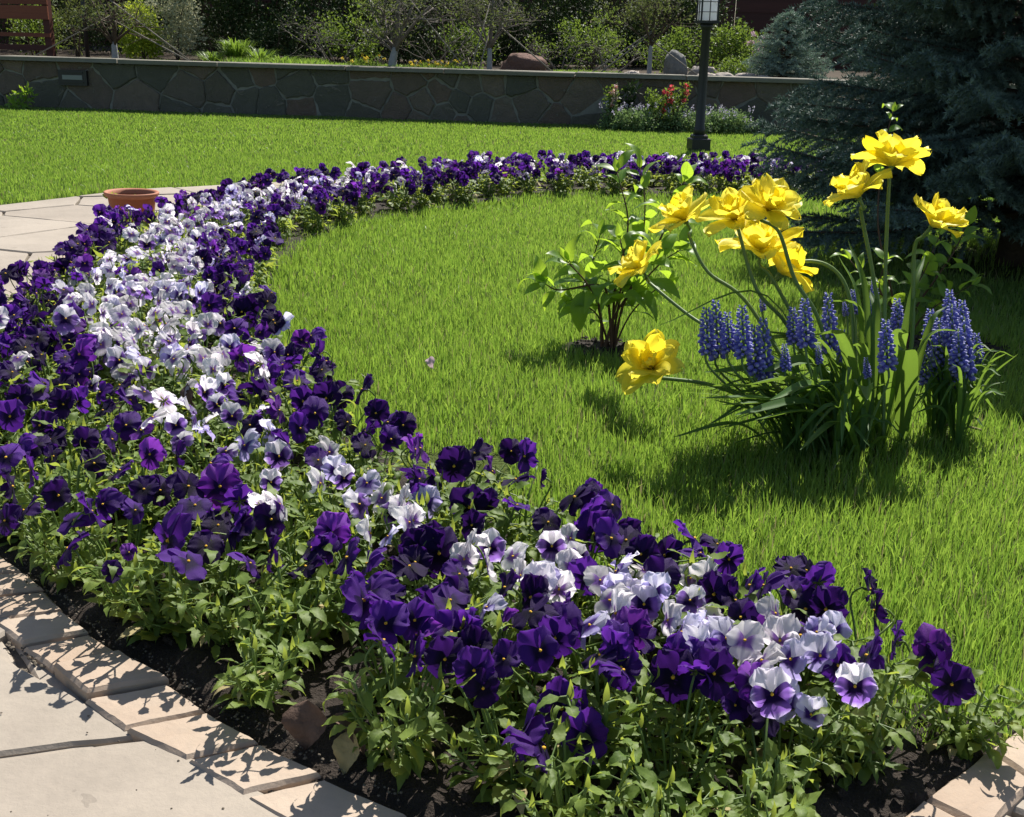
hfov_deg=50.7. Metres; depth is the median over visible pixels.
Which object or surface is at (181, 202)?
pansy
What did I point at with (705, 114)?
catmint
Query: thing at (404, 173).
pansy
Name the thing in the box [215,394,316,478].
pansy
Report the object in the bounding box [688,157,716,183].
pansy
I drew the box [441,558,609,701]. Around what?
pansy
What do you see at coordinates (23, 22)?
background shrub
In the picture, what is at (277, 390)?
pansy
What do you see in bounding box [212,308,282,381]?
pansy
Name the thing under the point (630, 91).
leafy perennial
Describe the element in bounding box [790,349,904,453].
grape hyacinth
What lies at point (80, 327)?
pansy
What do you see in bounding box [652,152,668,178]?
pansy
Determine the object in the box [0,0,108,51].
evergreen bush
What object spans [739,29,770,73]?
pink shrub
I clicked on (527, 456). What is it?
pansy
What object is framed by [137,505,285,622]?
pansy
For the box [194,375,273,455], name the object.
pansy
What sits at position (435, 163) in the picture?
pansy
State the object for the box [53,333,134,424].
pansy
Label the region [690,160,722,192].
pansy
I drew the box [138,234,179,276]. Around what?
pansy
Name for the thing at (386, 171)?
pansy
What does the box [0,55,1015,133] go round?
stone wall
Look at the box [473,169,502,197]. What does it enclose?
pansy
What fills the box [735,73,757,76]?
rockery stone
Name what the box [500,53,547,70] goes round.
boulder
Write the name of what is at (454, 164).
pansy
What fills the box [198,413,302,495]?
pansy
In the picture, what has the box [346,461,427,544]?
pansy
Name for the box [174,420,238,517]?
pansy
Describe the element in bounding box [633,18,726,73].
bushy shrub
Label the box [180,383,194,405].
withered leaf
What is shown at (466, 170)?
pansy
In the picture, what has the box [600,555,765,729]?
pansy
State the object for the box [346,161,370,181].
pansy
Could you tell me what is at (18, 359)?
pansy
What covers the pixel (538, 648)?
pansy
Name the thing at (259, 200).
pansy
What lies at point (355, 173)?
pansy
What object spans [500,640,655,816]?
pansy
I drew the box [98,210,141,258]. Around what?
pansy
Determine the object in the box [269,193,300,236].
pansy
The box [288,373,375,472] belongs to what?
pansy
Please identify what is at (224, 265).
pansy
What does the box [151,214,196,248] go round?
pansy
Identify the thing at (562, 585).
pansy
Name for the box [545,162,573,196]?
pansy
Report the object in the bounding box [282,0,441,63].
evergreen bush
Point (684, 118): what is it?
catmint
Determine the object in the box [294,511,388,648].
pansy
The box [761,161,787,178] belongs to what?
pansy
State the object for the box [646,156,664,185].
pansy
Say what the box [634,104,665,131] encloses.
catmint
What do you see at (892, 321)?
grape hyacinth
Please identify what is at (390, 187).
pansy
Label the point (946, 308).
grape hyacinth
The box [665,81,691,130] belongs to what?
rose bush
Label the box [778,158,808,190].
pansy
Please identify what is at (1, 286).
pansy
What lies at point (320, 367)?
pansy
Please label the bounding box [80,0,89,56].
black post
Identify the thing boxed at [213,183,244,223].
pansy
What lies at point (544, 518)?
pansy
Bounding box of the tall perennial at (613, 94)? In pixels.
[602,81,622,128]
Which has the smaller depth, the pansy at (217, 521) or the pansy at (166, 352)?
the pansy at (217, 521)
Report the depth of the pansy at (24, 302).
2.90 m
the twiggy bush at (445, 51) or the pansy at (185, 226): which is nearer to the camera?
the pansy at (185, 226)
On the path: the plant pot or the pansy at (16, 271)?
the plant pot
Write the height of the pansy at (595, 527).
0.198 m
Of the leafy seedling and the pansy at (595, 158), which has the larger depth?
the leafy seedling
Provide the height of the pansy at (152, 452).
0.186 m
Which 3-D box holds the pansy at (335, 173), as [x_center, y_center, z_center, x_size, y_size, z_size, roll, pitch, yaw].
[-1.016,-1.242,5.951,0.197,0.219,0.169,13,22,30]
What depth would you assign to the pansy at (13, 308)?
2.81 m
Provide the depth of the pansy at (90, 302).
2.84 m
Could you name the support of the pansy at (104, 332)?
on the bed soil at (920, 779)
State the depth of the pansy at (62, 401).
2.10 m
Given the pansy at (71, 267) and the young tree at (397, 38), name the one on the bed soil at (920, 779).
the pansy at (71, 267)
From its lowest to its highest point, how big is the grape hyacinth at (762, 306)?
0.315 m
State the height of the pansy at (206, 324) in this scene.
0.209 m
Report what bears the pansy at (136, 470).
on the bed soil at (920, 779)
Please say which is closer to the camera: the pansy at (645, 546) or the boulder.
the pansy at (645, 546)
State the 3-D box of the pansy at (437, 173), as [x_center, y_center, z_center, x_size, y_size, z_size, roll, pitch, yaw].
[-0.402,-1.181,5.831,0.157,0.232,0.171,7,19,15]
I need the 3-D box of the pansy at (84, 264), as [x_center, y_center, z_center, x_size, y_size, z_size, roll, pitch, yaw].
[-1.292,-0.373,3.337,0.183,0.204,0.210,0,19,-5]
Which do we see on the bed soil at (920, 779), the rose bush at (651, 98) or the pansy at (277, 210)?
the pansy at (277, 210)
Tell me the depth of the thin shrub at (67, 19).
14.70 m
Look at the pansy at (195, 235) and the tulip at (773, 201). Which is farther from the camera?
the pansy at (195, 235)
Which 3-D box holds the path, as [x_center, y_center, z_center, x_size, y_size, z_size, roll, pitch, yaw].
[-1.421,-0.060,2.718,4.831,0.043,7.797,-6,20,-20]
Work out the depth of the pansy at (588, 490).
1.70 m
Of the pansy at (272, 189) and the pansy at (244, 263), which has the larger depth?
the pansy at (272, 189)
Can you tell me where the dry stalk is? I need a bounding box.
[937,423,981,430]
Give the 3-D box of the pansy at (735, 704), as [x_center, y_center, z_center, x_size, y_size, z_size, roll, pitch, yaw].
[0.315,0.373,1.286,0.171,0.174,0.158,-3,19,-12]
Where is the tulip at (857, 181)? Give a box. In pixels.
[823,159,907,434]
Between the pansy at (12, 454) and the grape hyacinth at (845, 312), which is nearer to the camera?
the pansy at (12, 454)
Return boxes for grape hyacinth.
[672,307,829,452]
[675,299,832,456]
[693,305,819,459]
[698,317,835,447]
[702,298,858,453]
[707,312,844,452]
[711,306,870,450]
[721,343,885,460]
[724,299,828,411]
[725,292,841,440]
[733,324,884,451]
[733,345,893,446]
[756,280,878,413]
[765,319,900,460]
[770,329,878,430]
[779,296,894,426]
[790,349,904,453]
[791,302,880,408]
[804,289,857,379]
[810,298,903,420]
[913,303,995,439]
[915,328,994,412]
[916,317,964,436]
[916,328,991,450]
[918,289,990,395]
[918,343,992,430]
[919,299,993,433]
[920,308,984,430]
[923,347,986,440]
[930,342,994,430]
[937,333,1017,405]
[938,315,1013,441]
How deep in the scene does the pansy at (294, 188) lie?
5.10 m
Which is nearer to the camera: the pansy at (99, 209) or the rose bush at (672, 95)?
the pansy at (99, 209)
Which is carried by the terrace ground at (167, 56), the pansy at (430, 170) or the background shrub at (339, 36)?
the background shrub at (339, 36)
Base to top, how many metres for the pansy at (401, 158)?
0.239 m
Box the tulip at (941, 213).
[895,192,968,441]
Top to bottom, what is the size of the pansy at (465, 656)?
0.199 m
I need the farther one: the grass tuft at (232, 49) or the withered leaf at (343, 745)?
the grass tuft at (232, 49)
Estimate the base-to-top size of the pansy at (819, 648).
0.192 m
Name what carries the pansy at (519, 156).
on the bed soil at (920, 779)
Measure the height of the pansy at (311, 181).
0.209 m
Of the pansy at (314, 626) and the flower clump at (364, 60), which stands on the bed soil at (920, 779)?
the pansy at (314, 626)
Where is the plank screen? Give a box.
[0,0,55,55]
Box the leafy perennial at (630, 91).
[603,79,643,116]
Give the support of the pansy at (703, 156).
on the bed soil at (920, 779)
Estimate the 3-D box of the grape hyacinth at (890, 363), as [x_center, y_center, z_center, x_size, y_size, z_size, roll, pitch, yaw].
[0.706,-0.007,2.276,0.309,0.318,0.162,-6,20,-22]
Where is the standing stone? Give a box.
[663,49,687,74]
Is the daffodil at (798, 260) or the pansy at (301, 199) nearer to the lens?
the daffodil at (798, 260)
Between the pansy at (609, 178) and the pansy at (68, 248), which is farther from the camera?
the pansy at (609, 178)
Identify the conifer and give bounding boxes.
[733,8,836,78]
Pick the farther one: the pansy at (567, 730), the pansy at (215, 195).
the pansy at (215, 195)
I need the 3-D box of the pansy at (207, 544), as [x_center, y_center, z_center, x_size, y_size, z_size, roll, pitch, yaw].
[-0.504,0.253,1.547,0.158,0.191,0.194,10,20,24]
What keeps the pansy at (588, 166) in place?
on the bed soil at (920, 779)
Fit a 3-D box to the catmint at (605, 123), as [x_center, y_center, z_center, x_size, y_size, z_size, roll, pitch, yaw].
[1.104,-3.102,11.648,0.409,0.424,0.530,11,21,26]
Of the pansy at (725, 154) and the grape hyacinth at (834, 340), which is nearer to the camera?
the grape hyacinth at (834, 340)
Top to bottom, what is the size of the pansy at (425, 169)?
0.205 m
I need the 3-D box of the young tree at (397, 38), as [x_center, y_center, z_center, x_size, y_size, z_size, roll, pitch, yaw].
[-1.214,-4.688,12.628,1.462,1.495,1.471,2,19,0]
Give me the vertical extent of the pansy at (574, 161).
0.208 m
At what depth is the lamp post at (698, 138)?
9.21 m
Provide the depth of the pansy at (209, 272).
3.23 m
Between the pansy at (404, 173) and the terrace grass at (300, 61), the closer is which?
the pansy at (404, 173)
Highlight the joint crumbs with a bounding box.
[0,559,402,815]
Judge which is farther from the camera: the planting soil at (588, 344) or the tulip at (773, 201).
the planting soil at (588, 344)
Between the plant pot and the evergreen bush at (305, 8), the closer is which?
the plant pot
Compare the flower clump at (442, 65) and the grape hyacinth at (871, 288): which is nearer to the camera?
the grape hyacinth at (871, 288)
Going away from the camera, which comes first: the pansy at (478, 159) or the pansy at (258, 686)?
the pansy at (258, 686)
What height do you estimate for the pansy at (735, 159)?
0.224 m
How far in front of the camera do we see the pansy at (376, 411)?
2.08 m
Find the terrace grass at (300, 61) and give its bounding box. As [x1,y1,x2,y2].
[126,56,622,72]
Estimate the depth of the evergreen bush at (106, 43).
16.32 m
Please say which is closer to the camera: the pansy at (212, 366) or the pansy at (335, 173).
the pansy at (212, 366)
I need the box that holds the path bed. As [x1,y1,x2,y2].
[2,196,80,673]
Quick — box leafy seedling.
[5,82,37,108]
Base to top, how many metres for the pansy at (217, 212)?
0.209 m
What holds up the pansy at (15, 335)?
on the bed soil at (920, 779)
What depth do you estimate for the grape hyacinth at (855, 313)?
2.62 m
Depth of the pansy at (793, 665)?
1.36 m
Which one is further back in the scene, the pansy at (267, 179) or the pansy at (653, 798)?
the pansy at (267, 179)
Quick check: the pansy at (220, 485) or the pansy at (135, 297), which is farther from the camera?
the pansy at (135, 297)
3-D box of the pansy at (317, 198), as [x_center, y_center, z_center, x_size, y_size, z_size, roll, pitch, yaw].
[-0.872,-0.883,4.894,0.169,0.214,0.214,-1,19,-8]
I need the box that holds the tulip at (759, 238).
[715,219,870,421]
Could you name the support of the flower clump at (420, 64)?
on the terrace ground at (167, 56)
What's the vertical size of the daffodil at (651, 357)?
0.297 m
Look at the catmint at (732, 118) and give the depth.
11.38 m
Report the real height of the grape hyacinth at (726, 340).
0.334 m
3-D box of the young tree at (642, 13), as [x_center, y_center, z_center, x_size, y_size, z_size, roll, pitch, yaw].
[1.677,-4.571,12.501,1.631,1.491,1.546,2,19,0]
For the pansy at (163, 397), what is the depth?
2.17 m
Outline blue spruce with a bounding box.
[735,0,1023,267]
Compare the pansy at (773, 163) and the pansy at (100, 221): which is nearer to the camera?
the pansy at (100, 221)
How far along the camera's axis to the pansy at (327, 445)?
1.94 m
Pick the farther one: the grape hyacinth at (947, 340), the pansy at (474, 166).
the pansy at (474, 166)
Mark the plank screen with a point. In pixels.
(43, 11)
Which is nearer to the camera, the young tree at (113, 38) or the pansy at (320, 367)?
the pansy at (320, 367)
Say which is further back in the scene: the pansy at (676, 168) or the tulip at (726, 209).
the pansy at (676, 168)
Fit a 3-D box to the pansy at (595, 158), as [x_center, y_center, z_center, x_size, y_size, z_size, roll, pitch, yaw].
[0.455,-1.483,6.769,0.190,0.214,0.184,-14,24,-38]
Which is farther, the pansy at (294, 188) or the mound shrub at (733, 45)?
the mound shrub at (733, 45)
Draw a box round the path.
[0,180,1023,816]
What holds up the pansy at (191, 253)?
on the bed soil at (920, 779)
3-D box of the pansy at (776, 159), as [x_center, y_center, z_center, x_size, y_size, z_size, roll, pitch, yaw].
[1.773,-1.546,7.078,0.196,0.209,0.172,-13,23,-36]
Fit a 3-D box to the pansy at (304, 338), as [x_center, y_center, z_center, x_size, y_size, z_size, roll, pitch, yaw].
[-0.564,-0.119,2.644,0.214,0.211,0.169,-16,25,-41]
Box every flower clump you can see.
[341,53,385,65]
[407,60,448,67]
[426,59,460,67]
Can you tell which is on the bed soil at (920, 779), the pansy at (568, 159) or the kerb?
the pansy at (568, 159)
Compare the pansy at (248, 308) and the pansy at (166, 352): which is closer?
the pansy at (166, 352)
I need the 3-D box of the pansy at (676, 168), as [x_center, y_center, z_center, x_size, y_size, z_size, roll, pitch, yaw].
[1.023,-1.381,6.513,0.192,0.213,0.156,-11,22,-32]
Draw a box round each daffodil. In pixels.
[608,239,817,390]
[615,329,832,441]
[648,184,834,411]
[768,240,880,441]
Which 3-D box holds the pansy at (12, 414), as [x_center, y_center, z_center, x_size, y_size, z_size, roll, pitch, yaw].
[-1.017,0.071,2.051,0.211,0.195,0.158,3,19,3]
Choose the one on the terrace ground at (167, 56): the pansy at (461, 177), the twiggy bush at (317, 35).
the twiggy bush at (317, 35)
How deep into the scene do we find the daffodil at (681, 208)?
2.63 m
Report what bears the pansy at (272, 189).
on the bed soil at (920, 779)
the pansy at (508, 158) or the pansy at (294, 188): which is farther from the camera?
the pansy at (508, 158)
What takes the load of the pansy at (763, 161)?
on the bed soil at (920, 779)
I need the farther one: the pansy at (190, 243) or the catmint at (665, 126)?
the catmint at (665, 126)
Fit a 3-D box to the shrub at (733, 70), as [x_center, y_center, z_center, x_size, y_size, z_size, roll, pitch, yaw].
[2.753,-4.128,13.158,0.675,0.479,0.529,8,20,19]
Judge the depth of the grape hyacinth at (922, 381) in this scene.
2.49 m
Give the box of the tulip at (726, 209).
[695,186,850,444]
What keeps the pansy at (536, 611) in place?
on the bed soil at (920, 779)
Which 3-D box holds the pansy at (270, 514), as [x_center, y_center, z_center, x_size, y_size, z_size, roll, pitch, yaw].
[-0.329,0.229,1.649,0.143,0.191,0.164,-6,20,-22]
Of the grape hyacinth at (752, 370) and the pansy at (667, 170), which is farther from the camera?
the pansy at (667, 170)
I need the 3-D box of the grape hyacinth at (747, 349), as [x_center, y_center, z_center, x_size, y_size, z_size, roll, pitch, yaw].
[0.523,-0.040,2.304,0.203,0.355,0.207,17,24,38]
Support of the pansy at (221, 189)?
on the bed soil at (920, 779)
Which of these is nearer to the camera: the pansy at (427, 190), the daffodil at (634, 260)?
the daffodil at (634, 260)
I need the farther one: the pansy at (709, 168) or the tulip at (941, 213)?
the pansy at (709, 168)
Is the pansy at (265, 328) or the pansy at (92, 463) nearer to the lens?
the pansy at (92, 463)
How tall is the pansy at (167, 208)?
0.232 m
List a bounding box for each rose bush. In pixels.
[644,87,671,129]
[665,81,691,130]
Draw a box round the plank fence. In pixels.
[0,0,1021,68]
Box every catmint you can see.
[595,102,631,129]
[610,100,644,131]
[619,102,662,131]
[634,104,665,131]
[650,106,679,129]
[660,104,695,131]
[671,103,705,131]
[682,104,719,131]
[683,103,729,133]
[706,105,743,133]
[720,106,761,133]
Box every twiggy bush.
[267,0,377,63]
[388,2,510,66]
[514,1,607,70]
[580,19,665,72]
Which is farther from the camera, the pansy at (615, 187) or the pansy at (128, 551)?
the pansy at (615, 187)
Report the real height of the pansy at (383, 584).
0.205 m
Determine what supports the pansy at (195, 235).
on the bed soil at (920, 779)
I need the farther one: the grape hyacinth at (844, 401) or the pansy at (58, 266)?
the pansy at (58, 266)
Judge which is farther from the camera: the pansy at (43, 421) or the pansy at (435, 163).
the pansy at (435, 163)
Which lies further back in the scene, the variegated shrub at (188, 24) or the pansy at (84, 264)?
the variegated shrub at (188, 24)
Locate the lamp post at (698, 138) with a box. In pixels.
[686,0,719,152]
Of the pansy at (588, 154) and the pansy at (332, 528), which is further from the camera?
the pansy at (588, 154)
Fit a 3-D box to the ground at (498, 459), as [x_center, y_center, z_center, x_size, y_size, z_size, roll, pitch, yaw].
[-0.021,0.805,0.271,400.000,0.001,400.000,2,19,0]
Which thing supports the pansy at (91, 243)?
on the bed soil at (920, 779)
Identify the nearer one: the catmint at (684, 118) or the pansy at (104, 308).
the pansy at (104, 308)
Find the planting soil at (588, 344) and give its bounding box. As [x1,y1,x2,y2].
[565,331,1010,357]
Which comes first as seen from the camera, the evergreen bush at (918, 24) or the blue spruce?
the blue spruce
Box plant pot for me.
[103,188,158,226]
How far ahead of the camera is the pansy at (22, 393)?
2.12 m
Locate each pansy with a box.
[0,261,58,310]
[0,275,13,301]
[0,291,30,321]
[0,306,57,372]
[0,331,26,382]
[0,332,53,383]
[0,351,36,431]
[0,359,68,441]
[0,384,72,465]
[0,398,31,445]
[0,424,43,503]
[0,443,67,546]
[0,448,112,564]
[0,475,114,593]
[1,337,102,422]
[2,303,51,360]
[12,276,59,336]
[15,426,85,515]
[18,258,70,303]
[24,304,80,379]
[28,240,88,296]
[30,409,134,496]
[32,372,118,442]
[41,461,168,515]
[47,292,107,342]
[47,381,115,462]
[48,321,136,394]
[49,279,106,324]
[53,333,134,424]
[55,530,186,621]
[56,268,106,320]
[56,475,159,587]
[59,255,118,294]
[64,230,113,284]
[68,253,118,312]
[68,317,127,369]
[68,504,224,650]
[75,217,126,251]
[75,221,139,268]
[92,204,147,243]
[92,207,131,250]
[92,249,148,279]
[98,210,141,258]
[98,279,176,340]
[98,288,166,355]
[99,275,145,313]
[99,406,173,505]
[100,246,168,305]
[102,436,181,542]
[103,373,178,443]
[105,344,201,418]
[108,304,157,382]
[110,261,164,318]
[118,224,163,260]
[122,329,198,404]
[126,196,167,235]
[127,203,174,248]
[127,317,180,388]
[137,239,186,285]
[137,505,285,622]
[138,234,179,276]
[144,224,177,263]
[144,270,197,334]
[145,300,197,358]
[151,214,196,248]
[151,387,210,468]
[151,451,244,550]
[152,468,235,590]
[155,213,194,249]
[155,528,306,659]
[158,249,213,287]
[162,312,223,383]
[164,401,256,480]
[166,193,207,222]
[166,249,230,284]
[169,281,226,342]
[174,206,207,237]
[174,357,252,442]
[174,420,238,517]
[178,265,232,314]
[179,189,219,223]
[181,209,207,237]
[181,230,222,277]
[182,230,229,279]
[186,333,249,400]
[194,227,229,240]
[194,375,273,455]
[196,461,306,557]
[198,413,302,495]
[199,290,275,344]
[200,192,247,225]
[200,343,282,418]
[201,204,247,238]
[204,221,244,260]
[206,263,263,309]
[209,251,266,288]
[210,236,266,286]
[211,604,321,713]
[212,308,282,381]
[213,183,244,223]
[214,257,269,293]
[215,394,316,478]
[216,178,244,209]
[219,197,254,237]
[220,274,276,335]
[223,230,283,285]
[228,540,368,666]
[230,428,305,514]
[233,193,270,230]
[235,225,278,274]
[238,177,268,217]
[238,376,296,438]
[242,203,278,251]
[243,185,284,223]
[243,223,278,268]
[245,203,297,246]
[247,490,338,607]
[248,174,272,205]
[249,311,326,390]
[251,468,342,570]
[255,168,289,193]
[260,182,299,220]
[261,338,336,405]
[261,428,345,510]
[267,176,303,213]
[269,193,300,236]
[272,370,361,446]
[277,337,362,412]
[281,167,323,204]
[282,446,354,539]
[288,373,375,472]
[288,482,394,575]
[294,168,329,186]
[294,188,330,226]
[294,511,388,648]
[295,184,325,220]
[301,190,337,232]
[304,175,339,208]
[307,163,341,188]
[319,171,349,204]
[321,179,354,217]
[322,582,475,791]
[323,398,400,493]
[329,181,361,223]
[336,569,440,707]
[339,167,372,200]
[339,411,416,515]
[345,178,385,215]
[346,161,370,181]
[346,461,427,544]
[352,172,380,209]
[353,483,509,598]
[357,162,383,198]
[376,464,494,546]
[377,174,419,210]
[378,503,497,606]
[379,160,407,191]
[379,167,404,196]
[383,168,416,203]
[387,156,421,189]
[391,432,492,513]
[394,438,520,541]
[398,525,582,624]
[406,170,434,208]
[409,166,430,194]
[416,167,451,199]
[418,156,451,171]
[423,609,603,815]
[424,167,453,203]
[428,159,452,192]
[432,557,559,743]
[433,484,560,584]
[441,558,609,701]
[442,159,473,188]
[445,165,476,198]
[448,169,479,206]
[449,541,639,666]
[464,159,492,190]
[465,155,491,183]
[467,150,491,179]
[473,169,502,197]
[477,437,568,563]
[480,160,519,188]
[487,164,520,194]
[488,157,517,189]
[492,582,704,795]
[495,152,520,180]
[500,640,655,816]
[506,157,540,188]
[506,477,682,567]
[513,153,544,183]
[516,161,546,193]
[516,575,664,713]
[528,150,546,179]
[528,494,624,614]
[537,155,563,183]
[538,588,740,758]
[544,158,576,184]
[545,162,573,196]
[546,150,576,163]
[549,159,584,190]
[567,541,705,657]
[569,155,600,184]
[573,150,593,179]
[579,157,605,190]
[582,151,606,181]
[588,737,734,816]
[596,159,624,187]
[597,160,628,192]
[598,152,617,178]
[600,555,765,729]
[601,613,800,816]
[608,516,685,632]
[615,151,633,180]
[618,154,636,186]
[626,163,657,192]
[627,157,656,187]
[631,519,767,660]
[633,154,657,177]
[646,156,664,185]
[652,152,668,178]
[655,159,681,190]
[659,152,685,176]
[662,157,688,185]
[667,161,696,190]
[679,563,894,731]
[683,624,845,816]
[685,152,711,175]
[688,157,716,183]
[689,157,710,187]
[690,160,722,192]
[704,637,866,794]
[709,150,734,163]
[709,160,735,189]
[713,561,923,732]
[716,156,741,181]
[716,161,749,189]
[723,156,750,185]
[724,552,837,686]
[725,620,976,790]
[736,152,762,181]
[738,162,764,185]
[746,153,767,178]
[755,159,777,179]
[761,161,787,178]
[772,156,792,178]
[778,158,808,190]
[820,620,1023,768]
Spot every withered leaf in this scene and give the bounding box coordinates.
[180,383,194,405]
[332,732,358,774]
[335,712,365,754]
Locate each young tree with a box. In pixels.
[34,0,190,60]
[347,0,467,67]
[391,0,553,70]
[585,0,727,74]
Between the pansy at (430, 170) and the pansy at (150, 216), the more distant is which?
the pansy at (430, 170)
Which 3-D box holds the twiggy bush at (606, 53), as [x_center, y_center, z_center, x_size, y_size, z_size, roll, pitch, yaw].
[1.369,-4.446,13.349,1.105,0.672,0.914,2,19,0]
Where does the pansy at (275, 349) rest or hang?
on the bed soil at (920, 779)
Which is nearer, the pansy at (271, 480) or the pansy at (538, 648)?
the pansy at (538, 648)
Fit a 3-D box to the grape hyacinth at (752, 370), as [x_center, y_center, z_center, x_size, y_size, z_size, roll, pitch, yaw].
[0.650,-0.050,2.422,0.313,0.305,0.203,2,19,0]
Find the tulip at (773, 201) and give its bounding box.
[735,173,872,449]
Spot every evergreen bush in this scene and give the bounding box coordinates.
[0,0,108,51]
[0,4,29,49]
[52,0,224,55]
[122,0,312,58]
[194,0,367,61]
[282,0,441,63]
[362,0,531,65]
[426,0,605,68]
[514,0,677,67]
[598,0,752,68]
[835,0,1020,71]
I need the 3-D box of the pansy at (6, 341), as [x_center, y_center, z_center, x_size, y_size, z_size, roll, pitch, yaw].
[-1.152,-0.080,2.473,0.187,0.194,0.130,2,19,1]
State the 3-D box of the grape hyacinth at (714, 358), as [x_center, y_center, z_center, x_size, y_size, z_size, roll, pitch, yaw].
[0.546,-0.054,2.362,0.330,0.345,0.260,-5,20,-19]
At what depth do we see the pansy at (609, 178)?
6.65 m
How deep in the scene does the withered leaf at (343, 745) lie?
1.28 m
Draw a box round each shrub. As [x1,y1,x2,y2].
[5,0,74,55]
[37,0,105,56]
[118,0,164,59]
[140,0,207,59]
[236,0,305,59]
[309,0,387,63]
[430,17,500,67]
[517,143,708,348]
[545,4,629,71]
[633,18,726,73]
[708,18,767,66]
[712,49,755,75]
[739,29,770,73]
[829,102,991,349]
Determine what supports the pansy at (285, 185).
on the bed soil at (920, 779)
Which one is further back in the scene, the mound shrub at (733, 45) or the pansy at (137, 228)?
the mound shrub at (733, 45)
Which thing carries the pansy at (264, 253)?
on the bed soil at (920, 779)
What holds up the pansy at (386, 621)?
on the bed soil at (920, 779)
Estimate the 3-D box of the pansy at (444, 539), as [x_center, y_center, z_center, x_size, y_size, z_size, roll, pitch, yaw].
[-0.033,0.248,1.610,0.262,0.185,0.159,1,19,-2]
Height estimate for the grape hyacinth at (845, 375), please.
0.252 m
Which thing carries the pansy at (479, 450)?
on the bed soil at (920, 779)
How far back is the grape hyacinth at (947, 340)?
2.46 m
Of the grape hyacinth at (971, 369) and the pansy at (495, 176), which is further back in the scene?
the pansy at (495, 176)
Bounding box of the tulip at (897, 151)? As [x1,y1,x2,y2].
[851,129,956,443]
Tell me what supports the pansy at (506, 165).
on the bed soil at (920, 779)
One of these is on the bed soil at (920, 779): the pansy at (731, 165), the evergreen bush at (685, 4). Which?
the pansy at (731, 165)
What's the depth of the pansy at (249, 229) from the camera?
4.04 m
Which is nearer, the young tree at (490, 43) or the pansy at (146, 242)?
the pansy at (146, 242)
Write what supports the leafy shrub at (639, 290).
on the planting soil at (588, 344)
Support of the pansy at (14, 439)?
on the bed soil at (920, 779)
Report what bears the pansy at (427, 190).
on the bed soil at (920, 779)
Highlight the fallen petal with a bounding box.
[425,356,434,367]
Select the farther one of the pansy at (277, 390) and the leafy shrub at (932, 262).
the leafy shrub at (932, 262)
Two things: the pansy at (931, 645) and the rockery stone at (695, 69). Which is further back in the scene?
the rockery stone at (695, 69)
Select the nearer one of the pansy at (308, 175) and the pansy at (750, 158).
the pansy at (308, 175)
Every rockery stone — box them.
[624,70,638,72]
[688,66,715,74]
[715,72,733,75]
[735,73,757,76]
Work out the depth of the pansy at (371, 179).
5.54 m
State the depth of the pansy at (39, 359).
2.41 m
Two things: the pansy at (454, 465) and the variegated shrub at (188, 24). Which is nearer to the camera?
the pansy at (454, 465)
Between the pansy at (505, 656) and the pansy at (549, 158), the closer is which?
the pansy at (505, 656)
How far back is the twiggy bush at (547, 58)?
13.60 m
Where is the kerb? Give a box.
[0,219,1023,816]
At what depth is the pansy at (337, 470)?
1.84 m
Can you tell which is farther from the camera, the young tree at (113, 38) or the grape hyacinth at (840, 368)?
the young tree at (113, 38)
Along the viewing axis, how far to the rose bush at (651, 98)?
11.50 m
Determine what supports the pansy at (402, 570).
on the bed soil at (920, 779)
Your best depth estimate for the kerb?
1.35 m
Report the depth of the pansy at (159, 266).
3.31 m
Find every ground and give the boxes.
[0,45,921,79]
[0,111,1023,723]
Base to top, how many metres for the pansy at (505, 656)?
0.189 m
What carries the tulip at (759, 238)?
on the ground at (498, 459)
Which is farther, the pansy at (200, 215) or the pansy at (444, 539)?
the pansy at (200, 215)
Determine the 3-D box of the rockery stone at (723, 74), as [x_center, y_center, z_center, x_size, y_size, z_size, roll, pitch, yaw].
[2.448,-3.850,12.542,0.243,0.099,0.203,2,19,0]
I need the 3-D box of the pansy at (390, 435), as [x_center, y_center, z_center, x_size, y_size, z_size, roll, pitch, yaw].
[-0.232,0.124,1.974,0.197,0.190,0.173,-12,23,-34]
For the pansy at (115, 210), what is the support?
on the bed soil at (920, 779)
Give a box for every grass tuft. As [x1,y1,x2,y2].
[190,50,226,61]
[216,36,256,59]
[242,47,280,61]
[257,54,299,62]
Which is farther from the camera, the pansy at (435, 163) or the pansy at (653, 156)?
the pansy at (653, 156)
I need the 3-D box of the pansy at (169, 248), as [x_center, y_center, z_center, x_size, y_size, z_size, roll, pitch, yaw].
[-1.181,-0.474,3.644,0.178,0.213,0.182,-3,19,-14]
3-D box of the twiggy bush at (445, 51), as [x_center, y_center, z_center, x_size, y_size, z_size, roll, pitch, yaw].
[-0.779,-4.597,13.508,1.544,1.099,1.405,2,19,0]
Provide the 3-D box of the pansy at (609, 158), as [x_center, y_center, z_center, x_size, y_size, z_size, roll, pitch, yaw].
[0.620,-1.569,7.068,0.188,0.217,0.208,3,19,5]
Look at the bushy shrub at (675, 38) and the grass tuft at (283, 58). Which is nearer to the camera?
the grass tuft at (283, 58)
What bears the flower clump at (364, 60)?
on the terrace ground at (167, 56)
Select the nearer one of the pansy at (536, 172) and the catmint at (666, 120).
the pansy at (536, 172)
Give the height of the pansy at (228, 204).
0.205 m
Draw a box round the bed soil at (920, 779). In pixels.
[0,179,1022,816]
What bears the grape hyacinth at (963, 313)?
on the ground at (498, 459)
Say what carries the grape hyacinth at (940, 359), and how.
on the ground at (498, 459)

